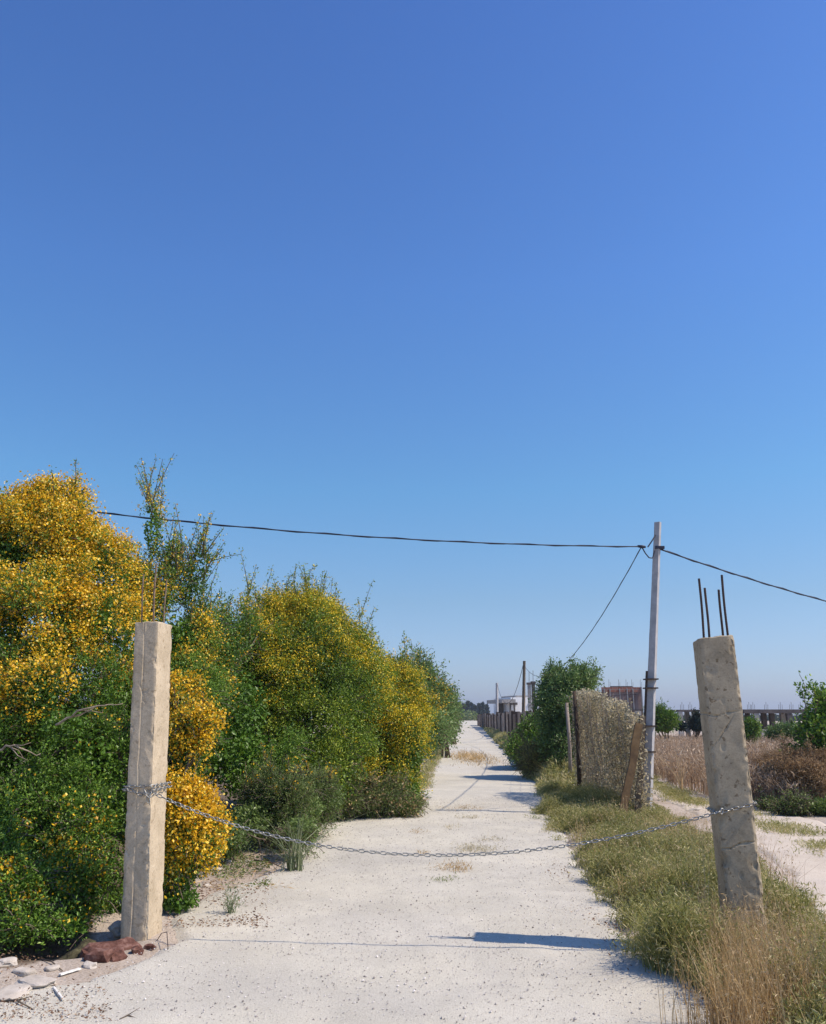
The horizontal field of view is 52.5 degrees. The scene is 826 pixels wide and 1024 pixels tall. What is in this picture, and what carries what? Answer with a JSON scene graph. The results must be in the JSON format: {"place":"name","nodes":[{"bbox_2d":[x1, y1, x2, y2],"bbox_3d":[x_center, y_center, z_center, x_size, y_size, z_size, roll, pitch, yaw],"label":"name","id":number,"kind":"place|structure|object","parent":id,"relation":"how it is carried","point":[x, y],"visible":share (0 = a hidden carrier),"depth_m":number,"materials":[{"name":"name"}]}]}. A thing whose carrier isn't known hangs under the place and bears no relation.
{"place":"outdoors","nodes":[
{"label":"outdoors","id":0,"kind":"place"},
{"bbox_2d":[258,848,268,852],"bbox_3d":[-1.805,4.071,10.038,0.111,0.062,0.152,-11,-18,39],"label":"stone","id":1,"kind":"object","parent":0,"point":[262,851],"visible":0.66,"depth_m":10.01,"materials":[{"name":"grey stone"}]},
{"bbox_2d":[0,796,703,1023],"bbox_3d":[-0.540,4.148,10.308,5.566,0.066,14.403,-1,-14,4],"label":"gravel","id":2,"kind":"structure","parent":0,"point":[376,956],"depth_m":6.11,"materials":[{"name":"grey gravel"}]},
{"bbox_2d":[0,720,754,1023],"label":"road","id":3,"kind":"structure","parent":0,"point":[465,783],"depth_m":6.00,"materials":[{"name":"beige concrete"}]},
{"bbox_2d":[0,984,32,1000],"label":"stone","id":4,"kind":"object","parent":3,"relation":"on","point":[11,992],"visible":0.96,"depth_m":4.89,"materials":[{"name":"beige stone"}]},
{"bbox_2d":[3,996,33,1009],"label":"twig","id":5,"kind":"object","parent":3,"relation":"on","point":[19,1001],"visible":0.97,"depth_m":4.78,"materials":[{"name":"brown wood"}]},
{"bbox_2d":[0,953,111,1021],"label":"leaf litter","id":6,"kind":"object","parent":3,"relation":"on","point":[52,1012],"visible":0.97,"depth_m":4.70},
{"bbox_2d":[53,986,64,1000],"bbox_3d":[-2.082,2.826,4.914,0.016,0.012,0.263,9,-16,-33],"label":"white scrap","id":7,"kind":"object","parent":3,"relation":"on","point":[56,991],"visible":0.98,"depth_m":4.90,"materials":[{"name":"white plastic"}]},
{"bbox_2d":[119,1008,138,1019],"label":"twig","id":8,"kind":"object","parent":3,"relation":"on","point":[128,1015],"visible":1,"depth_m":4.53,"materials":[{"name":"brown wood"}]},
{"bbox_2d":[164,847,269,927],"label":"leaf litter","id":9,"kind":"object","parent":3,"relation":"on","point":[203,896],"visible":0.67,"depth_m":7.07,"materials":[{"name":"brown plant"}]},
{"bbox_2d":[214,877,257,913],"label":"weed","id":10,"kind":"object","parent":3,"relation":"on","point":[230,907],"visible":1,"depth_m":6.94,"materials":[{"name":"green plant"}]},
{"bbox_2d":[253,859,286,869],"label":"twig","id":11,"kind":"object","parent":3,"relation":"on","point":[269,862],"visible":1,"depth_m":9.31,"materials":[{"name":"brown wood"}]},
{"bbox_2d":[235,809,363,871],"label":"reed plant","id":12,"kind":"object","parent":3,"relation":"on","point":[294,862],"visible":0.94,"depth_m":8.91,"materials":[{"name":"green plant"}]},
{"bbox_2d":[425,872,456,882],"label":"weed","id":13,"kind":"object","parent":3,"relation":"on","point":[442,878],"visible":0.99,"depth_m":8.40,"materials":[{"name":"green plant"}]},
{"bbox_2d":[428,857,471,872],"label":"weed","id":14,"kind":"object","parent":3,"relation":"on","point":[460,866],"visible":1,"depth_m":8.96,"materials":[{"name":"plant"}]},
{"bbox_2d":[439,804,480,811],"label":"weed","id":15,"kind":"object","parent":3,"relation":"on","point":[463,807],"visible":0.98,"depth_m":14.76,"materials":[{"name":"plant"}]},
{"bbox_2d":[440,841,504,852],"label":"weed","id":16,"kind":"object","parent":3,"relation":"on","point":[470,849],"visible":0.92,"depth_m":10.26,"materials":[{"name":"beige plant"}]},
{"bbox_2d":[446,748,504,769],"bbox_3d":[2.357,9.637,33.212,3.144,0.186,16.263,0,-14,0],"label":"dry weed patch","id":17,"kind":"object","parent":3,"relation":"on","point":[478,757],"visible":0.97,"depth_m":32.06,"materials":[{"name":"plant"}]},
{"bbox_2d":[455,814,497,818],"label":"weed","id":18,"kind":"object","parent":3,"relation":"on","point":[472,816],"visible":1,"depth_m":13.23,"materials":[{"name":"beige plant"}]},
{"bbox_2d":[474,835,505,841],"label":"weed","id":19,"kind":"object","parent":3,"relation":"on","point":[491,839],"visible":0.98,"depth_m":11.11,"materials":[{"name":"beige plant"}]},
{"bbox_2d":[540,863,729,1022],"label":"leaf litter","id":20,"kind":"object","parent":3,"relation":"on","point":[606,923],"visible":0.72,"depth_m":6.57,"materials":[{"name":"brown plant"}]},
{"bbox_2d":[0,721,825,1019],"bbox_3d":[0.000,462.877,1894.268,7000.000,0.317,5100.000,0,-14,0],"label":"ground","id":21,"kind":"structure","parent":0,"point":[102,933],"depth_m":6.49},
{"bbox_2d":[0,957,17,966],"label":"stone","id":22,"kind":"object","parent":21,"relation":"on","point":[7,961],"visible":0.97,"depth_m":5.30,"materials":[{"name":"white stone"}]},
{"bbox_2d":[12,967,36,976],"bbox_3d":[-2.422,2.862,5.205,0.142,0.048,0.099,-3,-14,14],"label":"stone","id":23,"kind":"object","parent":21,"relation":"on","point":[24,971],"visible":0.98,"depth_m":5.18,"materials":[{"name":"beige stone"}]},
{"bbox_2d":[15,974,56,987],"bbox_3d":[-2.295,2.858,5.095,0.251,0.037,0.164,-7,-15,27],"label":"stone","id":24,"kind":"object","parent":21,"relation":"on","point":[35,980],"visible":0.93,"depth_m":5.06,"materials":[{"name":"beige stone"}]},
{"bbox_2d":[44,964,59,971],"bbox_3d":[-2.291,2.900,5.314,0.075,0.037,0.106,-9,-16,32],"label":"stone","id":25,"kind":"object","parent":21,"relation":"on","point":[51,968],"visible":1,"depth_m":5.29,"materials":[{"name":"white stone"}]},
{"bbox_2d":[41,958,62,970],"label":"twig","id":26,"kind":"object","parent":21,"relation":"on","point":[52,961],"visible":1,"depth_m":5.42,"materials":[{"name":"brown wood"}]},
{"bbox_2d":[0,814,123,958],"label":"flowering shrub","id":27,"kind":"object","parent":21,"relation":"on","point":[39,898],"visible":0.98,"depth_m":6.43,"materials":[{"name":"green plant"}]},
{"bbox_2d":[0,641,130,884],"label":"flowering shrub","id":28,"kind":"object","parent":21,"relation":"on","point":[63,780],"visible":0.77,"depth_m":7.49,"materials":[{"name":"green plant"}]},
{"bbox_2d":[0,742,40,759],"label":"bare branch","id":29,"kind":"object","parent":28,"relation":"attached to","point":[9,746],"visible":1,"depth_m":7.15,"materials":[{"name":"grey wood"}]},
{"bbox_2d":[55,703,122,725],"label":"bare branch","id":30,"kind":"object","parent":28,"relation":"attached to","point":[72,716],"visible":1,"depth_m":7.28,"materials":[{"name":"grey wood"}]},
{"bbox_2d":[58,968,80,974],"bbox_3d":[-2.162,2.895,5.274,0.029,0.009,0.151,-8,-16,29],"label":"white scrap","id":31,"kind":"object","parent":21,"relation":"on","point":[70,971],"visible":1,"depth_m":5.26,"materials":[{"name":"white plastic"}]},
{"bbox_2d":[59,939,95,959],"bbox_3d":[-2.362,3.194,5.898,0.318,0.302,0.306,11,-18,-39],"label":"mossy stone","id":32,"kind":"object","parent":21,"relation":"on","point":[74,953],"visible":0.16,"depth_m":5.85,"materials":[{"name":"green stone"}]},
{"bbox_2d":[0,458,160,758],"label":"flowering shrub","id":33,"kind":"object","parent":21,"relation":"on","point":[56,551],"visible":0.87,"depth_m":8.90,"materials":[{"name":"yellow plant"}]},
{"bbox_2d":[82,961,96,968],"bbox_3d":[-2.089,2.938,5.413,0.103,0.054,0.079,0,-14,0],"label":"rubble lump","id":34,"kind":"object","parent":21,"relation":"on","point":[89,965],"visible":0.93,"depth_m":5.39,"materials":[{"name":"stone"}]},
{"bbox_2d":[83,948,114,962],"bbox_3d":[-2.083,2.963,5.569,0.196,0.108,0.150,0,-14,0],"label":"rubble lump","id":35,"kind":"object","parent":21,"relation":"on","point":[100,955],"visible":0.75,"depth_m":5.52,"materials":[{"name":"stone"}]},
{"bbox_2d":[79,937,141,957],"bbox_3d":[-2.131,3.170,5.842,0.241,0.328,0.427,-12,-18,39],"label":"rock","id":36,"kind":"object","parent":21,"relation":"on","point":[127,943],"visible":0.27,"depth_m":5.87,"materials":[{"name":"stone"}]},
{"bbox_2d":[108,920,120,936],"bbox_3d":[-2.228,3.185,6.417,0.205,0.119,0.145,7,-15,-25],"label":"rubble lump","id":37,"kind":"object","parent":21,"relation":"on","point":[114,928],"visible":0.48,"depth_m":6.34,"materials":[{"name":"stone"}]},
{"bbox_2d":[110,947,127,961],"bbox_3d":[-1.996,2.978,5.613,0.120,0.093,0.144,-7,-15,27],"label":"rubble lump","id":38,"kind":"object","parent":21,"relation":"on","point":[119,954],"visible":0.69,"depth_m":5.60,"materials":[{"name":"red stone"}]},
{"bbox_2d":[131,945,143,954],"bbox_3d":[-1.905,3.031,5.783,0.084,0.066,0.122,0,-14,0],"label":"rubble lump","id":39,"kind":"object","parent":21,"relation":"on","point":[139,950],"visible":0.96,"depth_m":5.76,"materials":[{"name":"stone"}]},
{"bbox_2d":[120,564,171,941],"bbox_3d":[-2.077,1.962,6.603,0.284,3.110,0.318,-1,-14,6],"label":"concrete post","id":40,"kind":"object","parent":21,"relation":"on","point":[142,898],"visible":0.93,"depth_m":6.47,"materials":[{"name":"beige concrete"}]},
{"bbox_2d":[122,781,756,856],"bbox_3d":[0.117,2.295,6.254,4.708,0.486,0.399,-2,-14,6],"label":"chain","id":41,"kind":"object","parent":40,"relation":"attached to","point":[721,811],"visible":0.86,"depth_m":6.07,"materials":[{"name":"grey metal"}]},
{"bbox_2d":[143,943,156,950],"bbox_3d":[-1.858,3.073,5.913,0.094,0.051,0.066,0,-14,0],"label":"rubble lump","id":42,"kind":"object","parent":21,"relation":"on","point":[150,947],"visible":0.94,"depth_m":5.89,"materials":[{"name":"brown stone"}]},
{"bbox_2d":[85,454,242,843],"bbox_3d":[-2.976,1.599,10.297,2.077,5.048,2.144,9,-17,-34],"label":"flowering shrub","id":43,"kind":"object","parent":21,"relation":"on","point":[196,625],"visible":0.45,"depth_m":10.49,"materials":[{"name":"green plant"}]},
{"bbox_2d":[117,657,238,913],"bbox_3d":[-2.103,2.486,7.718,1.012,2.325,1.663,3,-14,-12],"label":"flowering shrub","id":44,"kind":"object","parent":21,"relation":"on","point":[193,841],"visible":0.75,"depth_m":7.29,"materials":[{"name":"yellow plant"}]},
{"bbox_2d":[197,883,210,887],"bbox_3d":[-2.015,3.617,8.096,0.091,0.045,0.126,-11,-17,37],"label":"stone","id":45,"kind":"object","parent":21,"relation":"on","point":[206,885],"visible":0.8,"depth_m":8.07,"materials":[{"name":"beige stone"}]},
{"bbox_2d":[204,836,274,886],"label":"ground weeds","id":46,"kind":"object","parent":21,"relation":"on","point":[238,866],"visible":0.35,"depth_m":8.96,"materials":[{"name":"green plant"}]},
{"bbox_2d":[170,588,315,810],"bbox_3d":[-3.002,2.845,12.404,2.597,3.759,3.190,7,-15,-26],"label":"flowering shrub","id":47,"kind":"object","parent":21,"relation":"on","point":[243,647],"visible":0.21,"depth_m":12.11,"materials":[{"name":"green plant"}]},
{"bbox_2d":[196,843,293,889],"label":"leaf litter","id":48,"kind":"object","parent":21,"relation":"on","point":[247,874],"visible":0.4,"depth_m":8.65,"materials":[{"name":"plant"}]},
{"bbox_2d":[217,742,350,865],"bbox_3d":[-1.681,3.678,10.598,1.689,1.516,3.289,0,-14,0],"label":"scrub bush","id":49,"kind":"object","parent":21,"relation":"on","point":[313,795],"visible":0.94,"depth_m":10.28,"materials":[{"name":"green plant"}]},
{"bbox_2d":[208,547,412,821],"bbox_3d":[-2.161,2.870,14.406,4.346,4.657,3.863,0,-14,0],"label":"flowering shrub","id":50,"kind":"object","parent":21,"relation":"on","point":[332,662],"visible":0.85,"depth_m":13.75,"materials":[{"name":"green plant"}]},
{"bbox_2d":[327,758,430,822],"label":"scrub bush","id":51,"kind":"object","parent":21,"relation":"on","point":[391,799],"visible":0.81,"depth_m":13.34,"materials":[{"name":"green plant"}]},
{"bbox_2d":[344,650,441,813],"bbox_3d":[-0.541,4.113,15.431,2.153,3.217,4.029,0,-14,0],"label":"flowering shrub","id":52,"kind":"object","parent":21,"relation":"on","point":[409,727],"visible":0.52,"depth_m":14.38,"materials":[{"name":"yellow plant"}]},
{"bbox_2d":[379,631,458,772],"bbox_3d":[0.002,5.088,21.797,2.526,3.744,5.324,0,-14,0],"label":"leafy shrub","id":53,"kind":"object","parent":21,"relation":"on","point":[440,686],"visible":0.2,"depth_m":21.59,"materials":[{"name":"green plant"}]},
{"bbox_2d":[424,666,468,760],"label":"leafy shrub","id":54,"kind":"object","parent":21,"relation":"on","point":[449,739],"visible":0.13,"depth_m":31.54,"materials":[{"name":"green plant"}]},
{"bbox_2d":[444,679,464,743],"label":"leafy shrub","id":55,"kind":"object","parent":21,"relation":"on","point":[458,717],"depth_m":48.25,"materials":[{"name":"green plant"}]},
{"bbox_2d":[464,700,470,713],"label":"conifer","id":56,"kind":"object","parent":21,"relation":"on","point":[467,704],"visible":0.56,"depth_m":321.08,"materials":[{"name":"green plant"}]},
{"bbox_2d":[470,702,474,711],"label":"conifer","id":57,"kind":"object","parent":21,"relation":"on","point":[472,706],"visible":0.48,"depth_m":329.87,"materials":[{"name":"green plant"}]},
{"bbox_2d":[460,709,490,720],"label":"scrub","id":58,"kind":"object","parent":21,"relation":"on","point":[470,715],"visible":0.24,"depth_m":283.64,"materials":[{"name":"green plant"}]},
{"bbox_2d":[477,702,480,713],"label":"conifer","id":59,"kind":"object","parent":21,"relation":"on","point":[478,707],"visible":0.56,"depth_m":346.81,"materials":[{"name":"green plant"}]},
{"bbox_2d":[480,701,485,713],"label":"conifer","id":60,"kind":"object","parent":21,"relation":"on","point":[482,710],"visible":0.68,"depth_m":320.76,"materials":[{"name":"green plant"}]},
{"bbox_2d":[485,704,489,712],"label":"conifer","id":61,"kind":"object","parent":21,"relation":"on","point":[487,707],"visible":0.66,"depth_m":329.39,"materials":[{"name":"green plant"}]},
{"bbox_2d":[495,683,497,712],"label":"utility pole","id":62,"kind":"object","parent":21,"relation":"on","point":[496,697],"visible":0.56,"depth_m":85.82,"materials":[{"name":"concrete"}]},
{"bbox_2d":[477,709,536,736],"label":"slab fence","id":63,"kind":"object","parent":21,"relation":"on","point":[504,721],"visible":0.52,"depth_m":62.73,"materials":[{"name":"grey concrete"}]},
{"bbox_2d":[500,710,540,768],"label":"scrub bush","id":64,"kind":"object","parent":21,"relation":"on","point":[529,725],"visible":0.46,"depth_m":25.62,"materials":[{"name":"green plant"}]},
{"bbox_2d":[522,661,525,712],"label":"utility pole","id":65,"kind":"object","parent":21,"relation":"on","point":[523,687],"visible":0.61,"depth_m":50.88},
{"bbox_2d":[497,666,522,703],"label":"cable","id":66,"kind":"object","parent":65,"relation":"attached to","point":[516,688],"visible":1,"depth_m":58.57,"materials":[{"name":"black rubber"}]},
{"bbox_2d":[510,725,547,778],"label":"scrub bush","id":67,"kind":"object","parent":21,"relation":"on","point":[529,759],"visible":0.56,"depth_m":21.50,"materials":[{"name":"green plant"}]},
{"bbox_2d":[528,652,605,767],"bbox_3d":[4.150,5.431,21.933,2.323,3.418,3.431,0,-14,0],"label":"leafy tree","id":68,"kind":"object","parent":21,"relation":"on","point":[557,684],"visible":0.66,"depth_m":21.69,"materials":[{"name":"green plant"}]},
{"bbox_2d":[319,727,825,856],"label":"verge grass","id":69,"kind":"structure","parent":21,"relation":"on","point":[551,769],"depth_m":18.49,"materials":[{"name":"plant"}]},
{"bbox_2d":[565,691,642,802],"bbox_3d":[3.658,5.092,18.171,0.577,2.302,9.404,-1,-14,3],"label":"wire fence","id":70,"kind":"object","parent":21,"relation":"on","point":[577,736],"visible":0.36,"depth_m":17.26,"materials":[{"name":"grey metal"}]},
{"bbox_2d":[564,688,665,812],"bbox_3d":[3.650,4.391,15.766,1.077,2.236,4.766,0,-14,0],"label":"climbing vine","id":71,"kind":"object","parent":70,"relation":"attached to","point":[609,764],"visible":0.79,"depth_m":15.26,"materials":[{"name":"beige plant"}]},
{"bbox_2d":[619,722,642,814],"bbox_3d":[3.442,4.046,13.219,0.710,1.406,0.126,12,-18,-40],"label":"leaning plank","id":72,"kind":"object","parent":21,"relation":"on","point":[632,763],"visible":0.91,"depth_m":13.22,"materials":[{"name":"brown wood"}]},
{"bbox_2d":[635,715,645,811],"bbox_3d":[3.703,4.108,13.640,0.296,1.544,0.096,3,-14,-14],"label":"stub post","id":73,"kind":"object","parent":21,"relation":"on","point":[637,795],"visible":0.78,"depth_m":13.58,"materials":[{"name":"wood"}]},
{"bbox_2d":[637,522,664,807],"bbox_3d":[4.114,2.743,14.396,0.720,5.281,0.282,0,-14,0],"label":"utility pole","id":74,"kind":"object","parent":21,"relation":"on","point":[650,687],"visible":0.9,"depth_m":14.42,"materials":[{"name":"concrete"}]},
{"bbox_2d":[90,511,638,547],"bbox_3d":[-2.679,0.007,13.391,13.782,0.676,0.040,3,-14,-12],"label":"cable","id":75,"kind":"object","parent":74,"relation":"attached to","point":[365,536],"visible":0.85,"depth_m":13.73,"materials":[{"name":"black rubber"}]},
{"bbox_2d":[523,548,640,676],"bbox_3d":[5.390,5.612,32.817,0.018,1.497,37.472,-1,-14,4],"label":"cable","id":76,"kind":"object","parent":74,"relation":"attached to","point":[606,607],"visible":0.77,"depth_m":18.45,"materials":[{"name":"black rubber"}]},
{"bbox_2d":[660,549,825,601],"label":"cable","id":77,"kind":"object","parent":74,"relation":"attached to","point":[670,552],"visible":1,"depth_m":15.91,"materials":[{"name":"black rubber"}]},
{"bbox_2d":[655,698,683,743],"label":"leafy shrub","id":78,"kind":"object","parent":21,"relation":"on","point":[666,720],"visible":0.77,"depth_m":40.16,"materials":[{"name":"green plant"}]},
{"bbox_2d":[529,777,825,1023],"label":"verge grass","id":79,"kind":"structure","parent":21,"relation":"on","point":[651,941],"depth_m":6.84,"materials":[{"name":"green plant"}]},
{"bbox_2d":[675,708,701,739],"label":"leafy shrub","id":80,"kind":"object","parent":21,"relation":"on","point":[694,722],"visible":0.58,"depth_m":46.29,"materials":[{"name":"green plant"}]},
{"bbox_2d":[562,798,825,1023],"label":"dry grass","id":81,"kind":"structure","parent":21,"relation":"on","point":[746,1011],"depth_m":4.45,"materials":[{"name":"plant"}]},
{"bbox_2d":[679,812,719,928],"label":"dry twig plant","id":82,"kind":"object","parent":21,"relation":"on","point":[698,896],"visible":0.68,"depth_m":5.93,"materials":[{"name":"plant"}]},
{"bbox_2d":[628,731,822,804],"bbox_3d":[21.971,9.052,32.902,26.833,1.235,43.794,-3,-14,11],"label":"dry brush","id":83,"kind":"object","parent":21,"relation":"on","point":[689,749],"visible":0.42,"depth_m":20.15,"materials":[{"name":"beige plant"}]},
{"bbox_2d":[693,575,766,939],"bbox_3d":[2.303,1.924,6.109,0.297,2.950,0.372,-2,-14,8],"label":"concrete post","id":84,"kind":"object","parent":21,"relation":"on","point":[728,779],"visible":0.84,"depth_m":6.02,"materials":[{"name":"grey concrete"}]},
{"bbox_2d":[671,704,806,738],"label":"unfinished structure","id":85,"kind":"object","parent":21,"relation":"on","point":[785,715],"visible":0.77,"depth_m":60.52,"materials":[{"name":"concrete"}]},
{"bbox_2d":[683,713,801,720],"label":"scrub","id":86,"kind":"object","parent":21,"relation":"on","point":[777,718],"visible":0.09,"depth_m":255.21,"materials":[{"name":"green plant"}]},
{"bbox_2d":[744,714,763,743],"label":"leafy shrub","id":87,"kind":"object","parent":21,"relation":"on","point":[752,728],"visible":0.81,"depth_m":34.48,"materials":[{"name":"green plant"}]},
{"bbox_2d":[762,718,800,743],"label":"leafy shrub","id":88,"kind":"object","parent":21,"relation":"on","point":[785,727],"visible":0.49,"depth_m":38.32,"materials":[{"name":"green plant"}]},
{"bbox_2d":[748,729,825,798],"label":"scrub bush","id":89,"kind":"object","parent":21,"relation":"on","point":[800,762],"visible":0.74,"depth_m":14.79,"materials":[{"name":"brown plant"}]},
{"bbox_2d":[752,785,825,817],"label":"scrub bush","id":90,"kind":"object","parent":21,"relation":"on","point":[788,804],"visible":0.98,"depth_m":13.69,"materials":[{"name":"green plant"}]},
{"bbox_2d":[758,838,819,889],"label":"dry twig plant","id":91,"kind":"object","parent":21,"relation":"on","point":[775,875],"visible":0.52,"depth_m":7.51,"materials":[{"name":"brown plant"}]},
{"bbox_2d":[775,670,825,758],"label":"leafy tree","id":92,"kind":"object","parent":21,"relation":"on","point":[814,728],"visible":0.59,"depth_m":15.72,"materials":[{"name":"green plant"}]},
{"bbox_2d":[0,0,825,712],"label":"sky","id":93,"kind":"structure","parent":0,"point":[550,272],"materials":[{"name":"blue"}]},
{"bbox_2d":[487,695,538,713],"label":"white house","id":94,"kind":"structure","parent":0,"point":[515,704],"depth_m":109.19,"materials":[{"name":"paint"}]},
{"bbox_2d":[526,682,531,710],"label":"concrete column","id":95,"kind":"structure","parent":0,"point":[528,684],"depth_m":58.52,"materials":[{"name":"grey concrete"}]},
{"bbox_2d":[530,681,535,708],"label":"concrete column","id":96,"kind":"structure","parent":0,"point":[533,683],"depth_m":58.64,"materials":[{"name":"grey concrete"}]},
{"bbox_2d":[321,712,801,715],"bbox_3d":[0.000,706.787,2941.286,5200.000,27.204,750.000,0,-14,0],"label":"hills","id":97,"kind":"structure","parent":0,"point":[744,713],"depth_m":2694.21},
{"bbox_2d":[600,679,643,725],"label":"brick building","id":98,"kind":"structure","parent":0,"point":[618,691],"depth_m":70.33,"materials":[{"name":"brick"}]},
{"bbox_2d":[653,779,825,919],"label":"track","id":99,"kind":"structure","parent":0,"point":[818,875],"depth_m":10.30,"materials":[{"name":"beige sand"}]},
{"bbox_2d":[664,753,692,789],"bbox_3d":[5.985,5.753,18.677,0.805,0.856,0.700,-7,-16,28],"label":"dry brush","id":100,"kind":"object","parent":99,"relation":"on","point":[682,783],"visible":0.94,"depth_m":18.45,"materials":[{"name":"plant"}]}
]}

